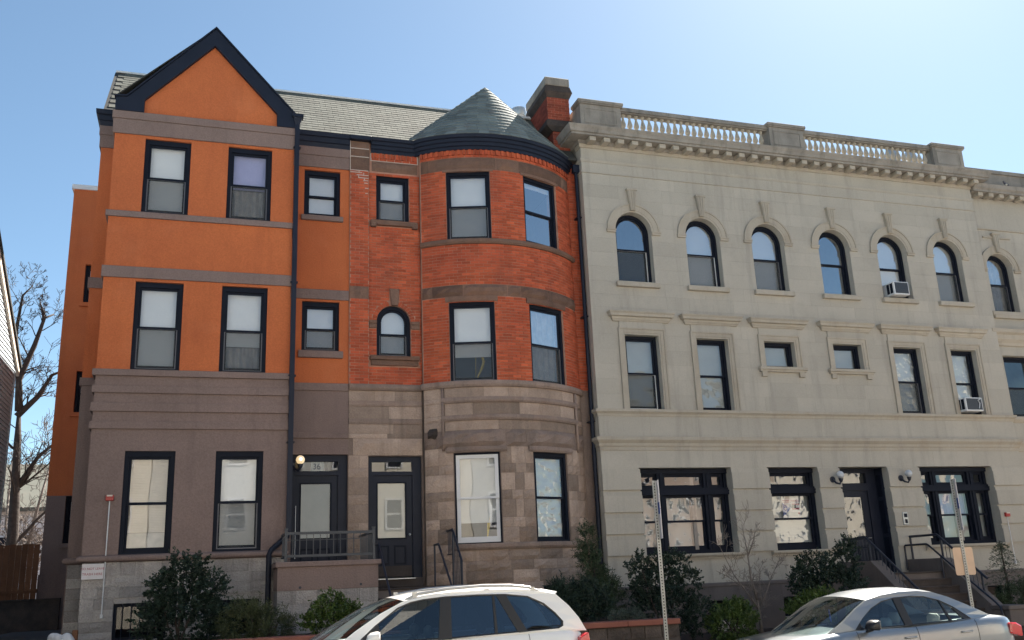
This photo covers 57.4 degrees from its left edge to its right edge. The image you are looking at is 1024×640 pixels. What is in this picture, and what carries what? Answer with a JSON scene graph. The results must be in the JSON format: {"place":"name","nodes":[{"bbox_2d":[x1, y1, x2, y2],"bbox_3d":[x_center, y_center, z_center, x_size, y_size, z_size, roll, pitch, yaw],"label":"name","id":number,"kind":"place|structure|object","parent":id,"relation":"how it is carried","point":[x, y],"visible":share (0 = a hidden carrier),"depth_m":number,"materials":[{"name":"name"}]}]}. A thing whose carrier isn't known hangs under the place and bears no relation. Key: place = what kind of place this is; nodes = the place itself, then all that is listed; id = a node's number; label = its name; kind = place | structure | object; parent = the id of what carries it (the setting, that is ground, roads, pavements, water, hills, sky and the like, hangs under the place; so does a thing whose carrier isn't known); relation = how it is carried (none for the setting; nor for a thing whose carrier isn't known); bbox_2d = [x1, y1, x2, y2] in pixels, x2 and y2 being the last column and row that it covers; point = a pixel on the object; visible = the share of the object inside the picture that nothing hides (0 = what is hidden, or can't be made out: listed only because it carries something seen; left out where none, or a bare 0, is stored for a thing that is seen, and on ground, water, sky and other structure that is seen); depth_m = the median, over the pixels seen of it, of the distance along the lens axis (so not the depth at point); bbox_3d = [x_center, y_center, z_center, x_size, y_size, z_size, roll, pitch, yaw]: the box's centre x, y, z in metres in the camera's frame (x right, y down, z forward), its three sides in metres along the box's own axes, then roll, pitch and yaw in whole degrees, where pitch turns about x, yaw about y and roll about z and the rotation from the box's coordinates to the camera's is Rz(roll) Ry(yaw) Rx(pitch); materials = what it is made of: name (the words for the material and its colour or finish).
{"place":"outdoors","nodes":[
{"label":"outdoors","id":0,"kind":"place"},
{"bbox_2d":[58,616,652,639],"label":"raised yard","id":1,"kind":"structure","parent":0,"point":[597,620],"depth_m":18.68,"materials":[{"name":"red brick"}]},
{"bbox_2d":[0,232,21,523],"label":"clapboard house","id":2,"kind":"structure","parent":1,"relation":"on","point":[10,362],"depth_m":22.33,"materials":[{"name":"grey wood"}]},
{"bbox_2d":[0,598,60,634],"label":"wall","id":3,"kind":"structure","parent":1,"relation":"on","point":[24,615],"depth_m":24.56,"materials":[{"name":"stone"}]},
{"bbox_2d":[0,544,40,599],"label":"board fence","id":4,"kind":"object","parent":3,"relation":"on","point":[10,557],"visible":1,"depth_m":24.84,"materials":[{"name":"brown wood"}]},
{"bbox_2d":[0,630,60,639],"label":"alley path","id":5,"kind":"structure","parent":1,"relation":"on","point":[35,635],"depth_m":21.68,"materials":[{"name":"concrete"}]},
{"bbox_2d":[47,633,74,639],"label":"rubbish bag","id":6,"kind":"object","parent":1,"relation":"on","point":[57,636],"visible":1,"depth_m":17.34,"materials":[{"name":"white plastic"}]},
{"bbox_2d":[72,630,77,639],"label":"short post","id":7,"kind":"object","parent":1,"relation":"on","point":[75,634],"visible":0.96,"depth_m":17.70,"materials":[{"name":"brown wood"}]},
{"bbox_2d":[125,546,246,639],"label":"holly bush","id":8,"kind":"object","parent":1,"relation":"on","point":[175,594],"visible":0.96,"depth_m":17.41,"materials":[{"name":"green plant"}]},
{"bbox_2d":[36,27,353,639],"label":"gabled house","id":9,"kind":"structure","parent":1,"relation":"on","point":[201,398],"depth_m":21.20,"materials":[{"name":"orange paint"}]},
{"bbox_2d":[63,496,71,542],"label":"window","id":10,"kind":"structure","parent":9,"relation":"in","point":[69,498],"depth_m":27.01,"materials":[{"name":"paint"}]},
{"bbox_2d":[74,372,81,411],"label":"window","id":11,"kind":"structure","parent":9,"relation":"in","point":[79,374],"depth_m":27.99,"materials":[{"name":"paint"}]},
{"bbox_2d":[83,266,90,301],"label":"window","id":12,"kind":"structure","parent":9,"relation":"in","point":[88,268],"depth_m":28.90,"materials":[{"name":"glass"}]},
{"bbox_2d":[81,564,104,579],"bbox_3d":[-8.403,5.043,18.721,0.434,0.300,0.015,3,-16,-18],"label":"wall sign","id":13,"kind":"object","parent":9,"relation":"attached to","point":[92,571],"visible":1,"depth_m":18.72,"materials":[{"name":"white"}]},
{"bbox_2d":[100,495,113,618],"bbox_3d":[-8.216,4.767,18.887,0.150,2.425,0.095,3,-16,-18],"label":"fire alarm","id":14,"kind":"object","parent":9,"relation":"attached to","point":[109,498],"visible":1,"depth_m":18.98,"materials":[{"name":"metal"}]},
{"bbox_2d":[111,603,165,639],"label":"basement window","id":15,"kind":"structure","parent":9,"relation":"in","point":[121,612],"depth_m":18.94,"materials":[{"name":"glass"}]},
{"bbox_2d":[118,451,175,554],"bbox_3d":[-7.637,3.825,19.595,1.000,2.110,0.211,3,-16,-18],"label":"window","id":16,"kind":"structure","parent":9,"relation":"in","point":[148,478],"depth_m":19.62,"materials":[{"name":"glass"}]},
{"bbox_2d":[130,282,183,369],"bbox_3d":[-7.808,0.165,20.585,1.000,2.000,0.171,3,-16,-18],"label":"window","id":17,"kind":"structure","parent":9,"relation":"in","point":[157,320],"depth_m":20.62,"materials":[{"name":"glass"}]},
{"bbox_2d":[141,139,191,214],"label":"window","id":18,"kind":"structure","parent":9,"relation":"in","point":[166,176],"depth_m":21.57,"materials":[{"name":"glass"}]},
{"bbox_2d":[211,598,258,634],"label":"basement window","id":19,"kind":"structure","parent":9,"relation":"in","point":[227,601],"depth_m":19.57,"materials":[{"name":"glass"}]},
{"bbox_2d":[212,451,262,551],"bbox_3d":[-5.905,3.899,20.133,0.990,2.110,0.171,3,-16,-18],"label":"window","id":20,"kind":"structure","parent":9,"relation":"in","point":[237,512],"depth_m":20.16,"materials":[{"name":"glass"}]},
{"bbox_2d":[219,286,267,372],"bbox_3d":[-6.092,0.258,21.188,1.000,2.000,0.270,3,-16,-18],"label":"window","id":21,"kind":"structure","parent":9,"relation":"in","point":[243,310],"depth_m":21.20,"materials":[{"name":"glass"}]},
{"bbox_2d":[226,147,271,220],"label":"window","id":22,"kind":"structure","parent":9,"relation":"in","point":[248,170],"depth_m":22.17,"materials":[{"name":"glass"}]},
{"bbox_2d":[293,455,304,470],"bbox_3d":[-4.908,3.282,21.329,0.389,0.365,0.198,-10,-17,25],"label":"wall lamp","id":23,"kind":"object","parent":9,"relation":"attached to","point":[300,459],"visible":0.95,"depth_m":21.25,"materials":[{"name":"white glass"}]},
{"bbox_2d":[293,475,337,561],"bbox_3d":[-4.494,4.748,21.390,0.980,2.350,0.065,3,-16,-18],"label":"door","id":24,"kind":"structure","parent":9,"relation":"in","point":[316,497],"depth_m":21.47,"materials":[{"name":"blue paint"}]},
{"bbox_2d":[301,301,338,350],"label":"window","id":25,"kind":"structure","parent":9,"relation":"in","point":[320,320],"depth_m":22.66,"materials":[{"name":"glass"}]},
{"bbox_2d":[304,170,339,216],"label":"window","id":26,"kind":"structure","parent":9,"relation":"in","point":[321,189],"depth_m":23.59,"materials":[{"name":"glass"}]},
{"bbox_2d":[214,591,299,638],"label":"juniper bush","id":27,"kind":"object","parent":1,"relation":"on","point":[254,615],"visible":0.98,"depth_m":17.15,"materials":[{"name":"green plant"}]},
{"bbox_2d":[221,634,337,639],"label":"retaining wall","id":28,"kind":"structure","parent":1,"relation":"on","point":[309,637],"depth_m":15.77,"materials":[{"name":"red brick"}]},
{"bbox_2d":[271,559,380,634],"bbox_3d":[-4.027,5.936,19.867,2.162,1.530,2.040,3,-16,-18],"label":"stoop","id":29,"kind":"object","parent":1,"relation":"on","point":[297,586],"visible":0.58,"depth_m":19.04,"materials":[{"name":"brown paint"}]},
{"bbox_2d":[281,526,375,561],"bbox_3d":[-4.040,5.024,20.169,1.870,0.950,1.887,3,-16,-18],"label":"railing","id":30,"kind":"object","parent":29,"relation":"on","point":[363,538],"visible":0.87,"depth_m":19.45,"materials":[{"name":"grey metal"}]},
{"bbox_2d":[295,586,363,634],"bbox_3d":[-3.366,5.559,17.498,1.124,1.120,1.167,-11,-18,28],"label":"euonymus bush","id":31,"kind":"object","parent":1,"relation":"on","point":[340,610],"visible":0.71,"depth_m":17.36,"materials":[{"name":"green plant"}]},
{"bbox_2d":[377,577,438,602],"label":"front steps","id":32,"kind":"structure","parent":1,"relation":"on","point":[409,584],"depth_m":21.22,"materials":[{"name":"brown stone"}]},
{"bbox_2d":[375,543,391,595],"bbox_3d":[-2.600,5.801,19.050,0.048,2.514,2.443,3,-16,-18],"label":"handrail","id":33,"kind":"object","parent":32,"relation":"on","point":[384,569],"visible":0.34,"depth_m":19.20,"materials":[{"name":"black metal"}]},
{"bbox_2d":[434,543,451,585],"bbox_3d":[-1.335,5.978,19.863,0.048,2.504,2.540,3,-16,-18],"label":"handrail","id":34,"kind":"object","parent":32,"relation":"on","point":[444,562],"visible":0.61,"depth_m":20.93,"materials":[{"name":"black metal"}]},
{"bbox_2d":[446,528,462,584],"bbox_3d":[-1.347,5.497,21.079,0.052,1.558,1.723,3,-16,-18],"label":"handrail","id":35,"kind":"object","parent":32,"relation":"on","point":[454,539],"visible":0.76,"depth_m":20.87,"materials":[{"name":"black metal"}]},
{"bbox_2d":[341,76,617,615],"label":"brick house","id":36,"kind":"structure","parent":1,"relation":"on","point":[470,421],"depth_m":23.20,"materials":[{"name":"red brick"}]},
{"bbox_2d":[376,176,408,221],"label":"window","id":37,"kind":"structure","parent":36,"relation":"in","point":[391,192],"depth_m":24.16,"materials":[{"name":"glass"}]},
{"bbox_2d":[372,475,412,577],"bbox_3d":[-2.804,4.816,21.896,0.970,2.330,0.140,3,-16,-18],"label":"door","id":38,"kind":"structure","parent":36,"relation":"in","point":[391,495],"depth_m":21.95,"materials":[{"name":"blue paint"}]},
{"bbox_2d":[377,307,409,355],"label":"window","id":39,"kind":"structure","parent":36,"relation":"in","point":[393,324],"depth_m":23.21,"materials":[{"name":"glass"}]},
{"bbox_2d":[446,172,491,238],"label":"window","id":40,"kind":"structure","parent":36,"relation":"in","point":[467,193],"depth_m":24.00,"materials":[{"name":"glass"}]},
{"bbox_2d":[449,302,496,380],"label":"window","id":41,"kind":"structure","parent":36,"relation":"in","point":[472,324],"depth_m":23.10,"materials":[{"name":"glass"}]},
{"bbox_2d":[454,452,502,543],"bbox_3d":[-0.797,4.183,21.986,1.098,2.110,0.193,-2,-16,-2],"label":"window","id":42,"kind":"structure","parent":36,"relation":"in","point":[477,474],"depth_m":22.00,"materials":[{"name":"glass"}]},
{"bbox_2d":[512,106,525,115],"bbox_3d":[0.216,-6.076,28.338,0.470,0.836,0.470,3,-16,-18],"label":"roof vent","id":43,"kind":"object","parent":36,"relation":"on","point":[520,110],"visible":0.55,"depth_m":28.21,"materials":[{"name":"white metal"}]},
{"bbox_2d":[523,176,556,248],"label":"window","id":44,"kind":"structure","parent":36,"relation":"in","point":[528,183],"depth_m":24.86,"materials":[{"name":"glass"}]},
{"bbox_2d":[529,304,564,384],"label":"window","id":45,"kind":"structure","parent":36,"relation":"in","point":[543,348],"depth_m":23.85,"materials":[{"name":"glass"}]},
{"bbox_2d":[533,452,569,541],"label":"window","id":46,"kind":"structure","parent":36,"relation":"in","point":[552,515],"depth_m":22.70,"materials":[{"name":"glass"}]},
{"bbox_2d":[542,570,616,621],"bbox_3d":[1.325,5.735,18.990,1.679,1.323,1.243,3,-16,-18],"label":"evergreen shrub","id":47,"kind":"object","parent":1,"relation":"on","point":[578,601],"visible":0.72,"depth_m":18.86,"materials":[{"name":"green plant"}]},
{"bbox_2d":[571,518,630,617],"bbox_3d":[1.921,5.630,20.860,1.335,2.431,1.094,3,-16,-18],"label":"columnar yew","id":48,"kind":"object","parent":1,"relation":"on","point":[594,557],"visible":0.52,"depth_m":20.80,"materials":[{"name":"green plant"}]},
{"bbox_2d":[607,605,646,620],"bbox_3d":[2.279,5.935,18.614,0.898,0.499,0.520,3,-16,-18],"label":"bush","id":49,"kind":"object","parent":1,"relation":"on","point":[623,614],"visible":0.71,"depth_m":18.59,"materials":[{"name":"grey plant"}]},
{"bbox_2d":[580,618,680,639],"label":"retaining wall","id":50,"kind":"structure","parent":1,"relation":"on","point":[645,629],"depth_m":17.65,"materials":[{"name":"red brick"}]},
{"bbox_2d":[310,584,589,639],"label":"estate car","id":51,"kind":"object","parent":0,"point":[491,612],"visible":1,"depth_m":12.62,"materials":[{"name":"white paint"}]},
{"bbox_2d":[0,0,1023,463],"label":"sky","id":52,"kind":"structure","parent":0,"point":[923,72],"materials":[{"name":"blue"}]},
{"bbox_2d":[680,626,1023,639],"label":"front yard","id":53,"kind":"structure","parent":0,"point":[707,636],"depth_m":21.91,"materials":[{"name":"red brick"}]},
{"bbox_2d":[622,546,723,639],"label":"holly bush","id":54,"kind":"object","parent":53,"relation":"on","point":[649,598],"visible":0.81,"depth_m":20.65,"materials":[{"name":"green plant"}]},
{"bbox_2d":[701,594,760,639],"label":"euonymus bush","id":55,"kind":"object","parent":53,"relation":"on","point":[732,610],"visible":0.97,"depth_m":20.33,"materials":[{"name":"green plant"}]},
{"bbox_2d":[711,502,787,632],"bbox_3d":[5.552,5.791,21.879,2.042,3.135,1.094,3,-16,-18],"label":"bare sapling","id":56,"kind":"object","parent":53,"relation":"on","point":[757,606],"visible":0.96,"depth_m":21.83,"materials":[{"name":"brown plant"}]},
{"bbox_2d":[556,98,1023,633],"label":"limestone building","id":57,"kind":"structure","parent":53,"relation":"on","point":[760,346],"depth_m":26.27,"materials":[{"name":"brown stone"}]},
{"bbox_2d":[615,215,651,281],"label":"window","id":58,"kind":"structure","parent":57,"relation":"in","point":[648,277],"depth_m":25.80,"materials":[{"name":"paint"}]},
{"bbox_2d":[625,336,661,408],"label":"window","id":59,"kind":"structure","parent":57,"relation":"in","point":[641,352],"depth_m":24.83,"materials":[{"name":"glass"}]},
{"bbox_2d":[640,469,733,554],"bbox_3d":[4.421,4.942,24.163,2.710,2.160,0.336,3,-16,-18],"label":"window","id":60,"kind":"structure","parent":57,"relation":"in","point":[674,503],"depth_m":24.22,"materials":[{"name":"paint"}]},
{"bbox_2d":[686,221,720,286],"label":"window","id":61,"kind":"structure","parent":57,"relation":"in","point":[702,256],"depth_m":26.45,"materials":[{"name":"glass"}]},
{"bbox_2d":[697,340,730,409],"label":"window","id":62,"kind":"structure","parent":57,"relation":"in","point":[711,354],"depth_m":25.48,"materials":[{"name":"glass"}]},
{"bbox_2d":[752,227,785,290],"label":"window","id":63,"kind":"structure","parent":57,"relation":"in","point":[769,275],"depth_m":27.11,"materials":[{"name":"glass"}]},
{"bbox_2d":[764,343,792,366],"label":"window","id":64,"kind":"structure","parent":57,"relation":"in","point":[775,354],"depth_m":26.27,"materials":[{"name":"glass"}]},
{"bbox_2d":[781,498,800,517],"bbox_3d":[7.551,5.088,25.247,0.560,0.520,0.013,3,-16,-18],"label":"poster","id":65,"kind":"object","parent":57,"relation":"attached to","point":[790,508],"visible":1,"depth_m":25.25,"materials":[{"name":"white paper"}]},
{"bbox_2d":[768,468,820,550],"bbox_3d":[7.473,5.084,25.146,1.630,2.160,0.336,3,-16,-18],"label":"window","id":66,"kind":"structure","parent":57,"relation":"in","point":[791,533],"depth_m":25.22,"materials":[{"name":"paint"}]},
{"bbox_2d":[819,232,850,294],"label":"window","id":67,"kind":"structure","parent":57,"relation":"in","point":[843,266],"depth_m":27.80,"materials":[{"name":"paint"}]},
{"bbox_2d":[830,471,843,483],"bbox_3d":[8.803,4.276,25.277,0.381,0.365,0.199,-16,-20,39],"label":"wall lamp","id":68,"kind":"object","parent":57,"relation":"attached to","point":[840,475],"visible":1,"depth_m":25.18,"materials":[{"name":"white glass"}]},
{"bbox_2d":[833,345,859,368],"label":"window","id":69,"kind":"structure","parent":57,"relation":"in","point":[844,359],"depth_m":26.97,"materials":[{"name":"glass"}]},
{"bbox_2d":[843,490,875,561],"bbox_3d":[9.531,5.830,25.834,1.030,2.200,0.112,3,-16,-18],"label":"door","id":70,"kind":"structure","parent":57,"relation":"in","point":[862,494],"depth_m":26.00,"materials":[{"name":"black paint"}]},
{"bbox_2d":[884,150,900,160],"bbox_3d":[13.163,-5.063,32.170,0.600,2.060,0.600,3,-16,-18],"label":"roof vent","id":71,"kind":"object","parent":57,"relation":"on","point":[894,151],"visible":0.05,"depth_m":32.16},
{"bbox_2d":[877,237,908,297],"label":"window","id":72,"kind":"structure","parent":57,"relation":"in","point":[889,272],"depth_m":28.50,"materials":[{"name":"glass"}]},
{"bbox_2d":[882,281,909,297],"bbox_3d":[11.407,-0.871,27.806,0.544,0.400,0.558,3,-16,-18],"label":"air conditioner","id":73,"kind":"object","parent":57,"relation":"attached to","point":[895,289],"visible":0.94,"depth_m":27.59,"materials":[{"name":"white metal"}]},
{"bbox_2d":[898,470,911,482],"bbox_3d":[10.942,4.356,25.972,0.381,0.365,0.199,-16,-20,39],"label":"wall lamp","id":74,"kind":"object","parent":57,"relation":"attached to","point":[908,473],"visible":1,"depth_m":25.89,"materials":[{"name":"white glass"}]},
{"bbox_2d":[902,512,908,524],"bbox_3d":[10.824,5.459,25.708,0.160,0.340,0.063,3,-16,-18],"label":"intercom","id":75,"kind":"object","parent":57,"relation":"attached to","point":[905,518],"visible":1,"depth_m":25.68,"materials":[{"name":"paint"}]},
{"bbox_2d":[893,348,925,413],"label":"window","id":76,"kind":"structure","parent":57,"relation":"in","point":[911,393],"depth_m":27.45,"materials":[{"name":"glass"}]},
{"bbox_2d":[905,152,917,162],"bbox_3d":[13.925,-5.003,32.408,0.600,2.009,0.600,3,-16,-18],"label":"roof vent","id":77,"kind":"object","parent":57,"relation":"on","point":[910,153],"visible":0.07,"depth_m":32.43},
{"bbox_2d":[933,242,963,301],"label":"window","id":78,"kind":"structure","parent":57,"relation":"in","point":[949,285],"depth_m":29.07,"materials":[{"name":"glass"}]},
{"bbox_2d":[919,467,996,544],"bbox_3d":[12.632,5.323,26.809,2.660,2.160,0.336,3,-16,-18],"label":"window","id":79,"kind":"structure","parent":57,"relation":"in","point":[942,514],"depth_m":26.86,"materials":[{"name":"paint"}]},
{"bbox_2d":[951,351,981,413],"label":"window","id":80,"kind":"structure","parent":57,"relation":"in","point":[965,388],"depth_m":28.15,"materials":[{"name":"glass"}]},
{"bbox_2d":[959,397,983,413],"bbox_3d":[13.423,2.527,27.523,0.624,0.400,0.578,3,-16,-18],"label":"air conditioner","id":81,"kind":"object","parent":57,"relation":"attached to","point":[970,405],"visible":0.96,"depth_m":27.29,"materials":[{"name":"white metal"}]},
{"bbox_2d":[987,585,1002,600],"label":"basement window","id":82,"kind":"structure","parent":57,"relation":"in","point":[992,585],"depth_m":26.25,"materials":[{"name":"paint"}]},
{"bbox_2d":[1004,512,1016,563],"bbox_3d":[14.230,6.206,26.616,0.150,1.425,0.095,3,-16,-18],"label":"fire alarm","id":83,"kind":"object","parent":57,"relation":"attached to","point":[1007,514],"visible":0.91,"depth_m":26.73,"materials":[{"name":"red metal"}]},
{"bbox_2d":[779,584,852,619],"bbox_3d":[6.705,6.412,20.520,1.740,1.190,1.144,3,-16,-18],"label":"euonymus bush","id":84,"kind":"object","parent":53,"relation":"on","point":[806,596],"visible":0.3,"depth_m":20.47,"materials":[{"name":"green plant"}]},
{"bbox_2d":[785,532,871,614],"bbox_3d":[7.485,6.190,22.032,2.284,2.310,1.559,3,-16,-18],"label":"holly bush","id":85,"kind":"object","parent":53,"relation":"on","point":[850,576],"visible":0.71,"depth_m":21.94,"materials":[{"name":"green plant"}]},
{"bbox_2d":[841,557,1023,625],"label":"front steps","id":86,"kind":"structure","parent":53,"relation":"on","point":[925,574],"depth_m":23.39,"materials":[{"name":"brown stone"}]},
{"bbox_2d":[842,537,932,609],"bbox_3d":[9.318,6.303,23.376,0.064,1.792,3.000,3,-16,-18],"label":"handrail","id":87,"kind":"object","parent":86,"relation":"on","point":[869,542],"visible":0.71,"depth_m":23.39,"materials":[{"name":"black metal"}]},
{"bbox_2d":[909,533,987,591],"bbox_3d":[11.308,6.328,24.278,0.064,1.562,2.560,3,-16,-18],"label":"handrail","id":88,"kind":"object","parent":86,"relation":"on","point":[941,539],"visible":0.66,"depth_m":24.43,"materials":[{"name":"black metal"}]},
{"bbox_2d":[904,543,1004,615],"bbox_3d":[11.188,6.757,23.773,0.052,2.176,3.072,3,-16,-18],"label":"handrail","id":89,"kind":"object","parent":86,"relation":"on","point":[971,581],"visible":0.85,"depth_m":24.06,"materials":[{"name":"black metal"}]},
{"bbox_2d":[981,540,1023,600],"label":"young spruce","id":90,"kind":"object","parent":53,"relation":"on","point":[1002,556],"visible":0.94,"depth_m":23.97,"materials":[{"name":"green plant"}]},
{"bbox_2d":[993,574,1023,603],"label":"dark yew","id":91,"kind":"object","parent":53,"relation":"on","point":[1002,596],"visible":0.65,"depth_m":23.36,"materials":[{"name":"green plant"}]},
{"bbox_2d":[736,587,1022,639],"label":"saloon car","id":92,"kind":"object","parent":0,"point":[881,613],"visible":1,"depth_m":14.75,"materials":[{"name":"silver metal"}]},
{"label":"ground","id":93,"kind":"structure","parent":0,"visible":0},
{"bbox_2d":[965,167,1023,468],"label":"limestone building","id":94,"kind":"structure","parent":93,"relation":"on","point":[998,205],"depth_m":30.02,"materials":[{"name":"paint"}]},
{"bbox_2d":[987,256,1014,311],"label":"window","id":95,"kind":"structure","parent":94,"relation":"in","point":[993,263],"depth_m":29.97,"materials":[{"name":"glass"}]},
{"bbox_2d":[1003,357,1023,416],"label":"window","id":96,"kind":"structure","parent":94,"relation":"in","point":[1005,359],"depth_m":29.09,"materials":[{"name":"paint"}]},
{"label":"back yard","id":97,"kind":"structure","parent":0,"visible":0},
{"bbox_2d":[0,464,48,598],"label":"white house","id":98,"kind":"structure","parent":97,"relation":"on","point":[25,489],"depth_m":46.64,"materials":[{"name":"plastic"}]},
{"bbox_2d":[0,537,5,572],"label":"window","id":99,"kind":"structure","parent":98,"relation":"in","point":[2,539],"depth_m":45.41,"materials":[{"name":"paint"}]},
{"bbox_2d":[0,410,53,596],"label":"bare tree","id":100,"kind":"object","parent":97,"relation":"on","point":[28,539],"visible":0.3,"depth_m":35.26,"materials":[{"name":"brown plant"}]},
{"bbox_2d":[0,263,63,595],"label":"bare tree","id":101,"kind":"object","parent":97,"relation":"on","point":[17,484],"visible":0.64,"depth_m":32.69,"materials":[{"name":"brown plant"}]},
{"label":"pavement","id":102,"kind":"structure","parent":0,"visible":0},
{"bbox_2d":[652,480,668,639],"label":"sign post","id":103,"kind":"object","parent":102,"relation":"on","point":[657,512],"visible":1,"depth_m":16.23,"materials":[{"name":"metal"}]},
{"bbox_2d":[950,478,975,606],"bbox_3d":[8.800,4.774,18.056,0.470,3.385,0.206,7,-18,-30],"label":"sign post","id":104,"kind":"object","parent":102,"relation":"on","point":[963,557],"visible":1,"depth_m":18.15,"materials":[{"name":"metal"}]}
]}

